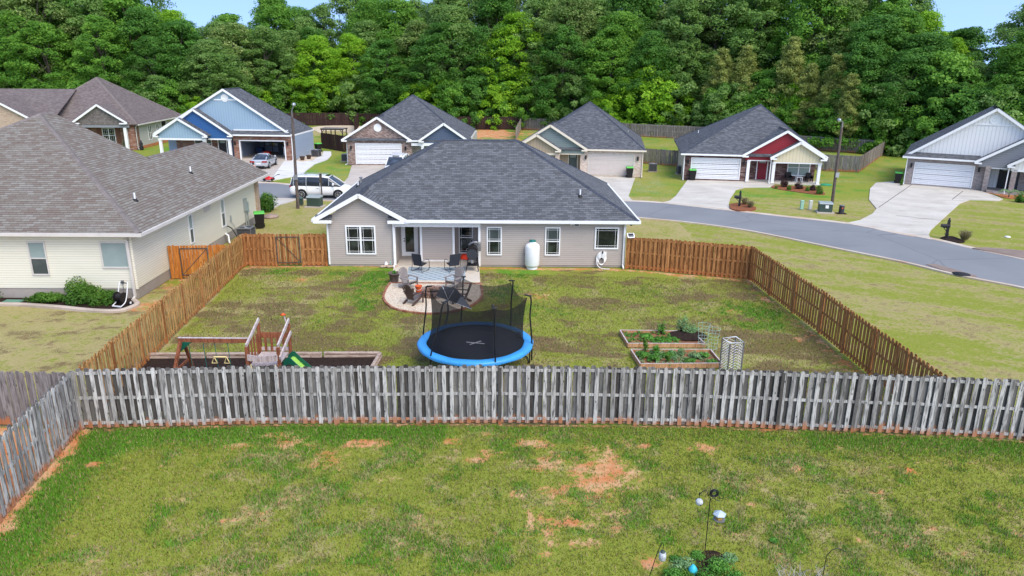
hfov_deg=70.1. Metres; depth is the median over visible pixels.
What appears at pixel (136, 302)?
bed edging
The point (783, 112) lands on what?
understory tree
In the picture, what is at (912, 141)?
understory tree
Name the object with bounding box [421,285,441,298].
fire pit
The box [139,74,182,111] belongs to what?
understory tree
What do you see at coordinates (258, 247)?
picket fence
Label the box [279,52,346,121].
understory tree
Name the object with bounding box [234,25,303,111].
tree
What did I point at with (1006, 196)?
mulch bed
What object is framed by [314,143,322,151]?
trash bin
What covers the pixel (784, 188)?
mulch bed
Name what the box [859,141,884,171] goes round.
picket fence
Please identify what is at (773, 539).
garden plant
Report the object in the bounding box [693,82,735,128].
understory tree
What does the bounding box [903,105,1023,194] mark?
white gabled house
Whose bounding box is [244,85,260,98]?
understory tree
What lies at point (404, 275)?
adirondack chair
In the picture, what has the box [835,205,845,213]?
meter drum
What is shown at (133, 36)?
tree
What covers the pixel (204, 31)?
tree
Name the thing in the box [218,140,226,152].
door
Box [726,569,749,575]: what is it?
garden plant
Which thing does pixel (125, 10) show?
tree
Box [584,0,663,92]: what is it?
tree
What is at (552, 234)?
window
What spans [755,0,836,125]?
tree
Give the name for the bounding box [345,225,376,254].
window
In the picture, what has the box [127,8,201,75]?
tree
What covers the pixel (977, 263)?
road
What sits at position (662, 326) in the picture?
garden plant
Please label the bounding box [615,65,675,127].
understory tree
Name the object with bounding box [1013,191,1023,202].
shrub
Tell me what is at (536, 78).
understory tree
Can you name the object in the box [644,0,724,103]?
tree
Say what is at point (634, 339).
weeds
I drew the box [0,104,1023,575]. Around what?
ground
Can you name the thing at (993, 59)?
tree
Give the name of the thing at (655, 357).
garden plant
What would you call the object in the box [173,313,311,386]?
playset
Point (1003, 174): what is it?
door
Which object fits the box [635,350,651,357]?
garden plant
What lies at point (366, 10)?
tree
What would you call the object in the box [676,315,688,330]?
garden plant
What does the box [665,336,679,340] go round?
garden plant
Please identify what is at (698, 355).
garden plant
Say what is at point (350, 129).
mulch bed
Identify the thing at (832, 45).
tree
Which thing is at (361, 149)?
garage door
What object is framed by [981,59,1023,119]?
tree
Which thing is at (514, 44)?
tree
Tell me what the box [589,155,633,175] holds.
garage door
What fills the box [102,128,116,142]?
window
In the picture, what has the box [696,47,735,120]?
pine tree
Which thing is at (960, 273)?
manhole cover
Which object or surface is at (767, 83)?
understory tree
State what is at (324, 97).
understory tree
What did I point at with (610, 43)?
tree
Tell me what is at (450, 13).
tree
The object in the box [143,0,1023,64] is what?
sky
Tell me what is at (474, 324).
trampoline
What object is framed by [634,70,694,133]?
understory tree
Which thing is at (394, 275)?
planter
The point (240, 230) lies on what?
ac unit
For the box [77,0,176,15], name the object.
tree
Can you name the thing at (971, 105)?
understory tree
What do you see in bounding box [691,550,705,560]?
garden plant
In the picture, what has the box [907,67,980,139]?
tree
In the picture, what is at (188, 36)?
tree
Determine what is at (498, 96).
understory tree
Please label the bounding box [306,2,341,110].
tree
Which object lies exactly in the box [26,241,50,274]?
window
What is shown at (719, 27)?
tree
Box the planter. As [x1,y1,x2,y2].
[388,270,398,282]
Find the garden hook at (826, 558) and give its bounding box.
[822,548,844,575]
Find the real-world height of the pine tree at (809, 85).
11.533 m
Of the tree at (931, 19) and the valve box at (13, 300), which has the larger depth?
the tree at (931, 19)
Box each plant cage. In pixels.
[698,322,710,346]
[708,326,720,349]
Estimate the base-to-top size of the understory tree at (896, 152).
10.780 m
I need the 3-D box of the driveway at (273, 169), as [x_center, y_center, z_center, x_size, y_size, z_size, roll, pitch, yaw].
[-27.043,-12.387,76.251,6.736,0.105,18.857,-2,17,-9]
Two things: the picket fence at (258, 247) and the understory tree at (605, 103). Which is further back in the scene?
the understory tree at (605, 103)
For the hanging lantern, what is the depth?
15.80 m
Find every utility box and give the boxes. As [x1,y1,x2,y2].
[299,197,303,204]
[304,195,325,207]
[815,201,834,213]
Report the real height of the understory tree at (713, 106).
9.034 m
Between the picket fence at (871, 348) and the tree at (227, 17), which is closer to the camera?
the picket fence at (871, 348)
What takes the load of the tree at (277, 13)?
on the ground at (950, 326)
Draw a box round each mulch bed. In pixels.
[0,298,133,308]
[81,357,374,412]
[296,151,322,161]
[312,125,360,133]
[729,203,755,211]
[771,185,824,194]
[940,236,964,242]
[989,193,1023,198]
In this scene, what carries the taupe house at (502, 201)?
on the ground at (950, 326)
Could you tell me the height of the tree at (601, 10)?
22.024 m
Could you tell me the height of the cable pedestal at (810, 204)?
0.720 m
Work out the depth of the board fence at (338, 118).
129.11 m
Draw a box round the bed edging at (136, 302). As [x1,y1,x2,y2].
[0,298,139,312]
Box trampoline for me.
[417,276,532,387]
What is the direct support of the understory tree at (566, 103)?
on the ground at (950, 326)
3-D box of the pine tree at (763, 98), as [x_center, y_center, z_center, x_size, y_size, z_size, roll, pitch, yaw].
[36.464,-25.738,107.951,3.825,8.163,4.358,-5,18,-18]
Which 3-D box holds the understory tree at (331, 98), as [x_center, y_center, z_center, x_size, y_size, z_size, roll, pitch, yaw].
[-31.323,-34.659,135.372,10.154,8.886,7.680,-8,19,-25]
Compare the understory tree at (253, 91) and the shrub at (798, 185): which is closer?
the shrub at (798, 185)
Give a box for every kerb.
[258,182,1023,259]
[273,198,1023,288]
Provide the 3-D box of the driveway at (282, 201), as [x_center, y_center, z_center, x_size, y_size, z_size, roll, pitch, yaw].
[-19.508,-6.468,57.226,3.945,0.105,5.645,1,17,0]
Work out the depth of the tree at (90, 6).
120.79 m
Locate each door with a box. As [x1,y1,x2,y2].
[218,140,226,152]
[356,144,400,163]
[403,227,416,255]
[569,155,576,167]
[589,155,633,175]
[692,158,739,179]
[756,161,767,179]
[912,163,973,187]
[997,169,1011,188]
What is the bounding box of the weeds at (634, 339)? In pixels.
[623,330,678,342]
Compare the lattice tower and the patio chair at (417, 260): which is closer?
the lattice tower
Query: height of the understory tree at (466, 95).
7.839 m
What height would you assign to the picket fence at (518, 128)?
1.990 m
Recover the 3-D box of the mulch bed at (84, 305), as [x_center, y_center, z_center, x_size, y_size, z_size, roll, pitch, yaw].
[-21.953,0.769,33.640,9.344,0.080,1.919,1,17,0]
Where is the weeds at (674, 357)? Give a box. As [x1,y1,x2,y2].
[635,350,716,363]
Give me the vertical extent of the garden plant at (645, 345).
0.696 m
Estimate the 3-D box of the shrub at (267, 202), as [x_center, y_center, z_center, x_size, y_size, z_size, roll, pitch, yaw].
[-18.408,-6.472,54.782,1.604,1.581,1.816,1,17,0]
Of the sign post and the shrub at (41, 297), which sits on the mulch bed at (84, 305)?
the shrub at (41, 297)
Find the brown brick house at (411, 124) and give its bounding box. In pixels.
[341,94,476,164]
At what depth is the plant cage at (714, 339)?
28.59 m
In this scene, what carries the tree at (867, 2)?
on the ground at (950, 326)
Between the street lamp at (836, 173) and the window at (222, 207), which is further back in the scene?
the street lamp at (836, 173)
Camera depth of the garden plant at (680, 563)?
16.37 m
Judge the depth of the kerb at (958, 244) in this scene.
53.18 m
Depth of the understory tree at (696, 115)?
111.04 m
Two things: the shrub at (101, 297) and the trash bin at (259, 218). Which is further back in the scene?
the trash bin at (259, 218)
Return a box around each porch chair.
[784,172,792,180]
[805,173,813,181]
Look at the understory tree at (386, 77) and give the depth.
130.71 m
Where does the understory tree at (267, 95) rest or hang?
on the ground at (950, 326)
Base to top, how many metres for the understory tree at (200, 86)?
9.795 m
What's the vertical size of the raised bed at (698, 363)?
0.200 m
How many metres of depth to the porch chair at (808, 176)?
70.55 m
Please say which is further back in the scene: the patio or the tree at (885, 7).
the tree at (885, 7)
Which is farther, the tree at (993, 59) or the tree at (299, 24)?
the tree at (299, 24)
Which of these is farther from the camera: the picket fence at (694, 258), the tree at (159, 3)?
the tree at (159, 3)
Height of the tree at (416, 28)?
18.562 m
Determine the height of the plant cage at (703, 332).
1.011 m
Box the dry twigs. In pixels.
[775,561,827,575]
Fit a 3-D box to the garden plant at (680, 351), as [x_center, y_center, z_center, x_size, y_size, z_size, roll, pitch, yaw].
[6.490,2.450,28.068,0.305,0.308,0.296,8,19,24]
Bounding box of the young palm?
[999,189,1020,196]
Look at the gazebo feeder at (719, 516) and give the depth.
16.64 m
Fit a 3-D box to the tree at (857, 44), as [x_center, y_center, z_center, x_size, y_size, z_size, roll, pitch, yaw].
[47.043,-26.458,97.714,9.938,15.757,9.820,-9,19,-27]
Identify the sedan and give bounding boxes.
[250,153,276,168]
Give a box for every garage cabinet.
[256,147,263,153]
[277,143,283,153]
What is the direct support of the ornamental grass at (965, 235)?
on the ground at (950, 326)
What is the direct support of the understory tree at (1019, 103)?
on the ground at (950, 326)
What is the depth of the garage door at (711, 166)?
70.95 m
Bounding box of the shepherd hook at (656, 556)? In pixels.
[649,542,663,575]
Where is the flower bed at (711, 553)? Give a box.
[696,550,723,575]
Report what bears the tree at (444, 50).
on the ground at (950, 326)
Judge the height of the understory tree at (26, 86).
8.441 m
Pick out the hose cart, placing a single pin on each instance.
(118, 297)
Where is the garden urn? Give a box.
[139,140,143,149]
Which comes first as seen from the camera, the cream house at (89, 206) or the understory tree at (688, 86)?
the cream house at (89, 206)
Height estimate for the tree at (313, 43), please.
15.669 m
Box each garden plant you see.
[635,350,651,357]
[639,333,653,339]
[643,337,648,351]
[647,353,659,361]
[650,345,660,353]
[654,336,666,342]
[657,320,665,333]
[659,352,672,357]
[662,567,683,575]
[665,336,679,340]
[665,352,671,361]
[667,554,698,571]
[669,555,682,562]
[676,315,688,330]
[678,348,684,354]
[681,568,697,575]
[682,321,700,332]
[683,358,696,362]
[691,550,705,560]
[692,353,701,358]
[694,565,713,575]
[695,351,709,356]
[703,556,734,575]
[706,359,717,362]
[719,552,737,564]
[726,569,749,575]
[769,536,778,543]
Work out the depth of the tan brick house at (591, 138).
73.23 m
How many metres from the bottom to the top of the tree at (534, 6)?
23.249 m
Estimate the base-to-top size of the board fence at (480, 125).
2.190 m
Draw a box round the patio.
[393,266,479,282]
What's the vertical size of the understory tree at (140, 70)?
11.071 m
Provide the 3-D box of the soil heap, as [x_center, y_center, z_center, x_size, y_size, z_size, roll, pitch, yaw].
[7.248,1.903,30.155,1.612,0.100,1.209,1,17,0]
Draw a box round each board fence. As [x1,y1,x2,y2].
[286,113,357,125]
[321,133,346,151]
[354,113,359,130]
[360,113,519,128]
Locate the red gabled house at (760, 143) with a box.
[674,104,827,185]
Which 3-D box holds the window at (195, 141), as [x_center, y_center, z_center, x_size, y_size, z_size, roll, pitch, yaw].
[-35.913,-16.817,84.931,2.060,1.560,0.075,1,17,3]
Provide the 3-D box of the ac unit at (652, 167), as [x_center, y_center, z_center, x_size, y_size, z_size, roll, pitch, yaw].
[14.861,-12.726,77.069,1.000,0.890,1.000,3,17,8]
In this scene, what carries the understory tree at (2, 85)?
on the ground at (950, 326)
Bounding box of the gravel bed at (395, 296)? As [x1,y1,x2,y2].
[385,283,479,311]
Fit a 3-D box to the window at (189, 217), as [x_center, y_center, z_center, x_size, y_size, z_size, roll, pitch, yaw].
[-17.668,-3.258,40.188,0.075,1.620,0.540,0,17,-1]
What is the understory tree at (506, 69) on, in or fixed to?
on the ground at (950, 326)
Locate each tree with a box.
[0,0,60,86]
[0,0,91,82]
[0,3,68,78]
[0,9,61,88]
[0,49,40,88]
[2,20,84,88]
[10,67,47,88]
[13,78,47,88]
[35,0,129,78]
[51,48,113,88]
[54,0,143,47]
[57,82,71,88]
[62,0,119,79]
[64,0,149,63]
[70,14,144,87]
[73,65,111,81]
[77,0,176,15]
[96,0,162,84]
[101,6,185,79]
[111,63,154,95]
[119,35,187,112]
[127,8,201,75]
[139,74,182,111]
[142,19,227,100]
[145,79,188,112]
[168,38,251,104]
[171,71,209,106]
[176,59,241,112]
[176,96,201,113]
[188,20,259,96]
[188,21,274,96]
[214,13,255,85]
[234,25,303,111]
[243,0,305,68]
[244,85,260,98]
[252,28,310,109]
[254,2,298,78]
[256,90,284,111]
[260,73,304,120]
[277,5,322,41]
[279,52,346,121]
[284,15,328,89]
[284,99,312,123]
[285,34,350,112]
[290,26,340,112]
[304,60,359,120]
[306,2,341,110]
[324,0,361,111]
[325,74,376,123]
[325,77,359,120]
[326,33,379,111]
[335,0,405,61]
[339,0,395,109]
[340,19,390,90]
[349,89,383,125]
[351,0,425,89]
[353,38,407,111]
[355,70,404,119]
[377,64,416,103]
[384,19,449,97]
[394,9,421,54]
[397,82,436,106]
[398,21,479,111]
[399,0,427,29]
[407,0,485,61]
[412,4,491,99]
[423,0,476,101]
[426,74,459,115]
[436,80,479,124]
[446,85,481,116]
[450,74,501,128]
[459,0,511,110]
[465,0,533,102]
[471,11,553,117]
[476,83,517,129]
[477,55,539,127]
[483,0,534,52]
[507,0,573,108]
[508,86,545,129]
[515,0,567,102]
[517,67,572,125]
[523,24,602,122]
[528,0,610,99]
[544,99,572,126]
[545,74,595,120]
[566,0,625,101]
[575,10,645,98]
[577,25,632,120]
[582,91,616,116]
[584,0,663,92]
[599,76,644,134]
[601,94,626,120]
[603,0,673,78]
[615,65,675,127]
[616,29,684,121]
[621,54,692,125]
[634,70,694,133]
[641,71,703,131]
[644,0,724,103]
[658,0,711,125]
[665,0,722,81]
[669,0,764,119]
[685,1,778,63]
[691,103,715,126]
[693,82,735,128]
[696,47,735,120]
[703,82,749,124]
[717,0,788,78]
[718,63,736,119]
[720,0,801,70]
[726,44,761,112]
[728,0,802,103]
[728,93,765,112]
[730,68,791,125]
[738,78,796,132]
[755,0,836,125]
[756,87,768,103]
[763,36,807,122]
[766,0,862,93]
[774,101,809,135]
[778,83,834,135]
[788,62,822,135]
[802,0,867,131]
[803,88,852,147]
[804,0,878,91]
[810,53,847,132]
[810,88,867,150]
[815,13,915,114]
[826,72,865,137]
[831,28,893,134]
[832,86,904,153]
[843,110,892,152]
[845,0,932,85]
[856,71,928,156]
[865,8,927,115]
[865,49,948,140]
[871,108,906,154]
[874,31,957,116]
[881,50,994,147]
[889,0,941,32]
[898,96,955,154]
[899,111,932,155]
[906,9,959,101]
[906,121,938,148]
[907,37,974,108]
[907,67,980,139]
[921,84,994,138]
[933,60,994,114]
[937,26,1001,96]
[949,29,984,62]
[951,81,991,124]
[974,61,992,79]
[974,81,1023,124]
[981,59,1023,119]
[982,3,1023,53]
[986,49,1021,82]
[989,26,1023,111]
[1000,88,1023,112]
[1002,87,1023,111]
[1016,95,1023,124]
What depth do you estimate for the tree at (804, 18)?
104.53 m
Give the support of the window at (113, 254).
in the cream house at (89, 206)
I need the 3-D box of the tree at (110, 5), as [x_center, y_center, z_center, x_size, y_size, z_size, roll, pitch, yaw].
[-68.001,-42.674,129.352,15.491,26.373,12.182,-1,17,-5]
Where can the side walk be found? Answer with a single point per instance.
(285, 170)
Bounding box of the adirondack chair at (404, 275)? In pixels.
[398,267,418,287]
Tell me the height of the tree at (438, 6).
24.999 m
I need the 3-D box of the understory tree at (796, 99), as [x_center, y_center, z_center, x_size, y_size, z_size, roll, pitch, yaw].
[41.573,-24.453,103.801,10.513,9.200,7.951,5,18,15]
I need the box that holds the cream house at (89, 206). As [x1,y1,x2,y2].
[0,112,269,299]
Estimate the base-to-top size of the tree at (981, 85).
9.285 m
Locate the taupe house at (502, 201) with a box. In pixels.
[311,139,640,268]
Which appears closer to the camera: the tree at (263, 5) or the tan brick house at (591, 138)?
the tan brick house at (591, 138)
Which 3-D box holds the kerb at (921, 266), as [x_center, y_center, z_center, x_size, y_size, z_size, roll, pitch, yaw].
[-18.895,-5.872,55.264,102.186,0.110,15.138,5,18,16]
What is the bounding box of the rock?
[264,214,278,218]
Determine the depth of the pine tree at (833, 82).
97.03 m
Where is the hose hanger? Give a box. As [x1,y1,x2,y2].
[596,251,609,269]
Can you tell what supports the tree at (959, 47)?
on the ground at (950, 326)
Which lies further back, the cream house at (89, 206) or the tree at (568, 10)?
the tree at (568, 10)
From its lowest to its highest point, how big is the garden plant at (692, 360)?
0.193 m
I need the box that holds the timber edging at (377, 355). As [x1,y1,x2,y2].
[81,351,381,408]
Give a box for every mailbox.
[734,190,741,205]
[940,218,950,237]
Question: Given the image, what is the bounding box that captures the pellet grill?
[466,238,480,271]
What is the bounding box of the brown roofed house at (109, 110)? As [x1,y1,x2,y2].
[0,77,181,149]
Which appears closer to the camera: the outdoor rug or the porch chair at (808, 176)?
the outdoor rug
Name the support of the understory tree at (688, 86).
on the ground at (950, 326)
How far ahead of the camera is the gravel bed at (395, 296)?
34.70 m
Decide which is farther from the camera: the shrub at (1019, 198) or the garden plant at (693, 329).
the shrub at (1019, 198)
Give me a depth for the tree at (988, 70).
93.34 m
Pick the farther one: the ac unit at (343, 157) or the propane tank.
the ac unit at (343, 157)
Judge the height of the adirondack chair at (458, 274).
1.033 m
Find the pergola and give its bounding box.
[320,127,347,135]
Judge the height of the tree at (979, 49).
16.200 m
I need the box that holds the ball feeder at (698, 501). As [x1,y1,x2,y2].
[695,498,702,505]
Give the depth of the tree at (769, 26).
118.86 m
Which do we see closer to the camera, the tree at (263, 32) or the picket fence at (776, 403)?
the picket fence at (776, 403)
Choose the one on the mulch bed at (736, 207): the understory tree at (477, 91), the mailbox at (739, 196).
the mailbox at (739, 196)
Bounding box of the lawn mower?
[261,174,279,180]
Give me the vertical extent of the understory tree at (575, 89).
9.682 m
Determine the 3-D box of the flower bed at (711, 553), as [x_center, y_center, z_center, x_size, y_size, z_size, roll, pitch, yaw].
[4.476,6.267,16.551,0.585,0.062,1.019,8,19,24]
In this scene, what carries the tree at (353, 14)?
on the ground at (950, 326)
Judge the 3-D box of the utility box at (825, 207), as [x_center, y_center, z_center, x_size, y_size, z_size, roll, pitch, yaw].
[24.165,-6.228,56.324,1.250,0.846,1.050,4,17,11]
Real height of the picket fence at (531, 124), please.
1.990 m
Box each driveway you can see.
[243,160,291,181]
[261,199,295,210]
[344,165,384,184]
[594,176,634,201]
[664,180,773,209]
[846,181,1002,239]
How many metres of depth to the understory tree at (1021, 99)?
82.90 m
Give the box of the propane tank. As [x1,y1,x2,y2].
[524,239,539,269]
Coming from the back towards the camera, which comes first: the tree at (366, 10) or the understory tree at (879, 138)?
the tree at (366, 10)
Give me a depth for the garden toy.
16.07 m
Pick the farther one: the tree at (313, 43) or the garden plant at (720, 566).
the tree at (313, 43)
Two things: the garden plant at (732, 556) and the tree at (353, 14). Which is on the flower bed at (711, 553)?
the garden plant at (732, 556)
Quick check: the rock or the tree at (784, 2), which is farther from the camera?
the tree at (784, 2)
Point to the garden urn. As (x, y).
(141, 146)
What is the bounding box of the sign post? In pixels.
[319,173,322,194]
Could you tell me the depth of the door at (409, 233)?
41.95 m
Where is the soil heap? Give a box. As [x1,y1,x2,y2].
[668,330,706,340]
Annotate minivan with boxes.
[289,173,350,198]
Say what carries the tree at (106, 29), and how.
on the ground at (950, 326)
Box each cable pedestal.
[800,200,804,209]
[808,200,812,209]
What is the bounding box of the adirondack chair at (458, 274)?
[444,266,464,286]
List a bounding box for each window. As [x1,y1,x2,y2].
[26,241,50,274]
[98,241,128,268]
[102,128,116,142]
[147,125,152,139]
[187,213,194,243]
[194,138,211,144]
[219,198,226,227]
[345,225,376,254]
[459,227,472,253]
[487,227,501,254]
[545,227,560,255]
[594,227,618,248]
[787,164,810,175]
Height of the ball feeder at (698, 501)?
0.325 m
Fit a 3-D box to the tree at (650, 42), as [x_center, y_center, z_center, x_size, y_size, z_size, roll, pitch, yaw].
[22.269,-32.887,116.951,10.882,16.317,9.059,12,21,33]
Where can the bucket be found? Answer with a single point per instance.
(418, 287)
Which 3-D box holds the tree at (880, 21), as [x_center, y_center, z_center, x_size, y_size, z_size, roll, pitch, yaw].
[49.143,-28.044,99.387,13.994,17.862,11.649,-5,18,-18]
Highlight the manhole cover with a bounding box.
[952,272,970,275]
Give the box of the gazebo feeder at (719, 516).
[713,504,725,522]
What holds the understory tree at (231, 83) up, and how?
on the ground at (950, 326)
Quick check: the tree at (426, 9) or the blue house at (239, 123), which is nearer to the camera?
the blue house at (239, 123)
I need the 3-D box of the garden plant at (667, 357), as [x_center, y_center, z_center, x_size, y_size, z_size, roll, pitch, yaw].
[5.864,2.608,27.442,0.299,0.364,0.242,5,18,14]
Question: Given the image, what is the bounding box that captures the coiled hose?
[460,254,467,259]
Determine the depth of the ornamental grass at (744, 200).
58.51 m
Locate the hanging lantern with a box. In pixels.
[659,550,665,561]
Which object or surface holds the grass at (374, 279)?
on the ground at (950, 326)
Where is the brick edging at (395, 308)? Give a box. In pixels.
[382,282,481,314]
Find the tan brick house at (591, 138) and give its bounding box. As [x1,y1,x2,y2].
[522,101,646,177]
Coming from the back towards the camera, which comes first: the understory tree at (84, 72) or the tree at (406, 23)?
the tree at (406, 23)
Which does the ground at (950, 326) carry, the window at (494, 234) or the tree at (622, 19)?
the tree at (622, 19)
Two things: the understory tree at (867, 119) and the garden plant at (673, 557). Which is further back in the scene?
the understory tree at (867, 119)
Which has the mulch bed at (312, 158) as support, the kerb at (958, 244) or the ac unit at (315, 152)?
the ac unit at (315, 152)
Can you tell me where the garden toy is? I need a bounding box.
[689,564,697,574]
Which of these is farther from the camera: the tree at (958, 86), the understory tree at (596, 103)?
the understory tree at (596, 103)
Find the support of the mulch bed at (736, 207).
on the ground at (950, 326)
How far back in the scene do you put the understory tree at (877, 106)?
93.67 m
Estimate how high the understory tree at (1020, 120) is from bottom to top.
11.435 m
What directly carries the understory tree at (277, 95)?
on the ground at (950, 326)
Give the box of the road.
[258,183,1023,286]
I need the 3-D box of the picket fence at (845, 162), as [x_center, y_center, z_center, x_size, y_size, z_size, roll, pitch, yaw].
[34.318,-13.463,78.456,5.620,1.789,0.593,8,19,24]
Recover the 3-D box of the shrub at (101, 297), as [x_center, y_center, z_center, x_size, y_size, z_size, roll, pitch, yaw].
[-18.826,0.352,33.660,1.432,0.926,1.073,1,17,0]
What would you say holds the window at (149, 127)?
in the brown roofed house at (109, 110)
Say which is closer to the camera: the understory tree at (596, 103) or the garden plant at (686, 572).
the garden plant at (686, 572)
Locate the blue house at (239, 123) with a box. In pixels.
[153,87,313,160]
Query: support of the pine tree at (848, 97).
on the ground at (950, 326)
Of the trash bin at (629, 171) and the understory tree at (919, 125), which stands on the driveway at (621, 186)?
the trash bin at (629, 171)
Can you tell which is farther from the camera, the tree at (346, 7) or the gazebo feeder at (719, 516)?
the tree at (346, 7)
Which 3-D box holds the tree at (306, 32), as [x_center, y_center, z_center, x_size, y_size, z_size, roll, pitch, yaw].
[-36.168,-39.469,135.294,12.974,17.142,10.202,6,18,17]
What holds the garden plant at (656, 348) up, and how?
on the raised bed at (698, 363)
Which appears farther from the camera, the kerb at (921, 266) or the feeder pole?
the kerb at (921, 266)
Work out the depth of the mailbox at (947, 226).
47.89 m
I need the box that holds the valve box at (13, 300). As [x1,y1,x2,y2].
[2,299,24,301]
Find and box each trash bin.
[253,211,264,227]
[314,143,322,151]
[626,166,633,177]
[688,169,696,179]
[894,171,903,182]
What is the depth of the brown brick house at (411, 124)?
79.50 m
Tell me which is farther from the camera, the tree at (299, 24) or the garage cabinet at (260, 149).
the tree at (299, 24)
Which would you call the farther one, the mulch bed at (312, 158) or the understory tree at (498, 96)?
the understory tree at (498, 96)
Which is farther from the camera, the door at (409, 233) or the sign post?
the sign post
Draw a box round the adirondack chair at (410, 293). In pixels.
[402,285,424,305]
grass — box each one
[117,267,883,421]
[738,196,748,204]
[746,200,755,207]
[956,227,977,239]
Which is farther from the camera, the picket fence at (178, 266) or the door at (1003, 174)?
the door at (1003, 174)
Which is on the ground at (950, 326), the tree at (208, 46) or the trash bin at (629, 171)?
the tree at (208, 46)
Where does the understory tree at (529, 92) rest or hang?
on the ground at (950, 326)
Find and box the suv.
[383,153,408,167]
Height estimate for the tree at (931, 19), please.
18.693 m
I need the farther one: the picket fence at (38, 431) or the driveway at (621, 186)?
the driveway at (621, 186)
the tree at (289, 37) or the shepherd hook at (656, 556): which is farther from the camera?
the tree at (289, 37)
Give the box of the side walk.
[270,151,330,180]
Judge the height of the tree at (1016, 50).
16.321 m
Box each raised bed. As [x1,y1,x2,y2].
[619,330,705,347]
[630,349,721,367]
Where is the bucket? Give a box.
[415,284,421,292]
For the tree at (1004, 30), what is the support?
on the ground at (950, 326)
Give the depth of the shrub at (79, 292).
33.57 m
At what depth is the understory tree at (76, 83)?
118.70 m
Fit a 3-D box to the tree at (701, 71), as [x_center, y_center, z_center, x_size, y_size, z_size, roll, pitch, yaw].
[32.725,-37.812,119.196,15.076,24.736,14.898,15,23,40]
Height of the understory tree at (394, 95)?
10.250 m
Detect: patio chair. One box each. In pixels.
[411,253,429,271]
[444,254,460,271]
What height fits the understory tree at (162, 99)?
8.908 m
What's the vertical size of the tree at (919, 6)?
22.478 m
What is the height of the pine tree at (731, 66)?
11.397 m
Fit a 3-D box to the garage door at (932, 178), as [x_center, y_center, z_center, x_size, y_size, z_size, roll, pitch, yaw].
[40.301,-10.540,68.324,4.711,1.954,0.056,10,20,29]
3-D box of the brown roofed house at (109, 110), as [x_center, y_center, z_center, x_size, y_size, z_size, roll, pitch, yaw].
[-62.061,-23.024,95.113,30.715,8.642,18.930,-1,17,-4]
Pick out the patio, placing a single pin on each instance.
(472, 273)
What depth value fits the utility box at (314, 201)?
56.47 m
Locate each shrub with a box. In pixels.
[22,291,64,302]
[62,276,98,305]
[86,285,116,306]
[260,192,278,212]
[780,180,788,186]
[794,180,803,188]
[809,185,815,190]
[816,184,822,193]
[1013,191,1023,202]
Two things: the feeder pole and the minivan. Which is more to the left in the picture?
the minivan
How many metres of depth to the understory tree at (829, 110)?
95.76 m
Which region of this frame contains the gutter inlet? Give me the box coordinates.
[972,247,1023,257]
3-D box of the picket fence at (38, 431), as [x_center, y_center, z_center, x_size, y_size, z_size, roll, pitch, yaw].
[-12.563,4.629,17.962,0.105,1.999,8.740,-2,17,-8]
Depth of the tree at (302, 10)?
147.14 m
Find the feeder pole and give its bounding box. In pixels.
[699,489,723,550]
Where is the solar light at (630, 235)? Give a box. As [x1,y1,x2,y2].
[627,233,634,237]
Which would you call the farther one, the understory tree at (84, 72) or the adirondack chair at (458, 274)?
the understory tree at (84, 72)
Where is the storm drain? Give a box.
[926,264,975,276]
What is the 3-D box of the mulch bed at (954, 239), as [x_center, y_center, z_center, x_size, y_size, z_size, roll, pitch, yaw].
[28.872,-3.168,47.879,1.162,0.080,1.938,1,17,0]
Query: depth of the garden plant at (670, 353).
27.92 m
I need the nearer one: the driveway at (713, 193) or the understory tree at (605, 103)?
the driveway at (713, 193)
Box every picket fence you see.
[0,370,82,522]
[0,371,74,426]
[68,364,1023,440]
[78,235,245,414]
[167,244,226,278]
[241,233,327,265]
[516,119,520,139]
[521,118,629,129]
[625,237,753,279]
[630,123,701,137]
[643,148,678,165]
[748,246,947,427]
[800,135,881,152]
[815,154,860,172]
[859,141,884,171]
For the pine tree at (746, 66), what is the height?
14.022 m
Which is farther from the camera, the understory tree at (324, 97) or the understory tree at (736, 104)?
the understory tree at (324, 97)
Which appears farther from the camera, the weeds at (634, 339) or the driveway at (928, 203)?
the driveway at (928, 203)
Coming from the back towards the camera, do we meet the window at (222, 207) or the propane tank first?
the window at (222, 207)
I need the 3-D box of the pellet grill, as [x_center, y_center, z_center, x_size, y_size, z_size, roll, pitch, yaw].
[-2.085,-1.836,39.515,0.800,1.723,0.955,1,17,0]
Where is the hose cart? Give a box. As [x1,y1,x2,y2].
[112,282,132,306]
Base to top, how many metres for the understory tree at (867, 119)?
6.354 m
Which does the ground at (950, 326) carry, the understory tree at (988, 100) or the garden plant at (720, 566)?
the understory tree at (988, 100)
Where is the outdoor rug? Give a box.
[408,267,465,279]
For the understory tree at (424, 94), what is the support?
on the ground at (950, 326)
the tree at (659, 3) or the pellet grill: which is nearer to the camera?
the pellet grill
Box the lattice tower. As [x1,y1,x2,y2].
[719,336,744,375]
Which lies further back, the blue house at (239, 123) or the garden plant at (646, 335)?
the blue house at (239, 123)
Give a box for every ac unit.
[236,226,255,236]
[311,149,321,156]
[341,153,346,161]
[648,163,657,171]
[675,165,681,174]
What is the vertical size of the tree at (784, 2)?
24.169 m
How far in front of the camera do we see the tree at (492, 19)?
130.24 m
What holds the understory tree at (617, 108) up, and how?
on the ground at (950, 326)
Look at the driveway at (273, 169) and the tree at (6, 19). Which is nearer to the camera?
the driveway at (273, 169)
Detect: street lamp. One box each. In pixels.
[291,103,299,208]
[831,118,843,202]
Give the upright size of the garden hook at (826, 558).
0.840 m
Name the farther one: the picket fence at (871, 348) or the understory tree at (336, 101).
the understory tree at (336, 101)
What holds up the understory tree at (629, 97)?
on the ground at (950, 326)
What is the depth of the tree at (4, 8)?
121.62 m
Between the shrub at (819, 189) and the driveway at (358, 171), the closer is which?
the shrub at (819, 189)

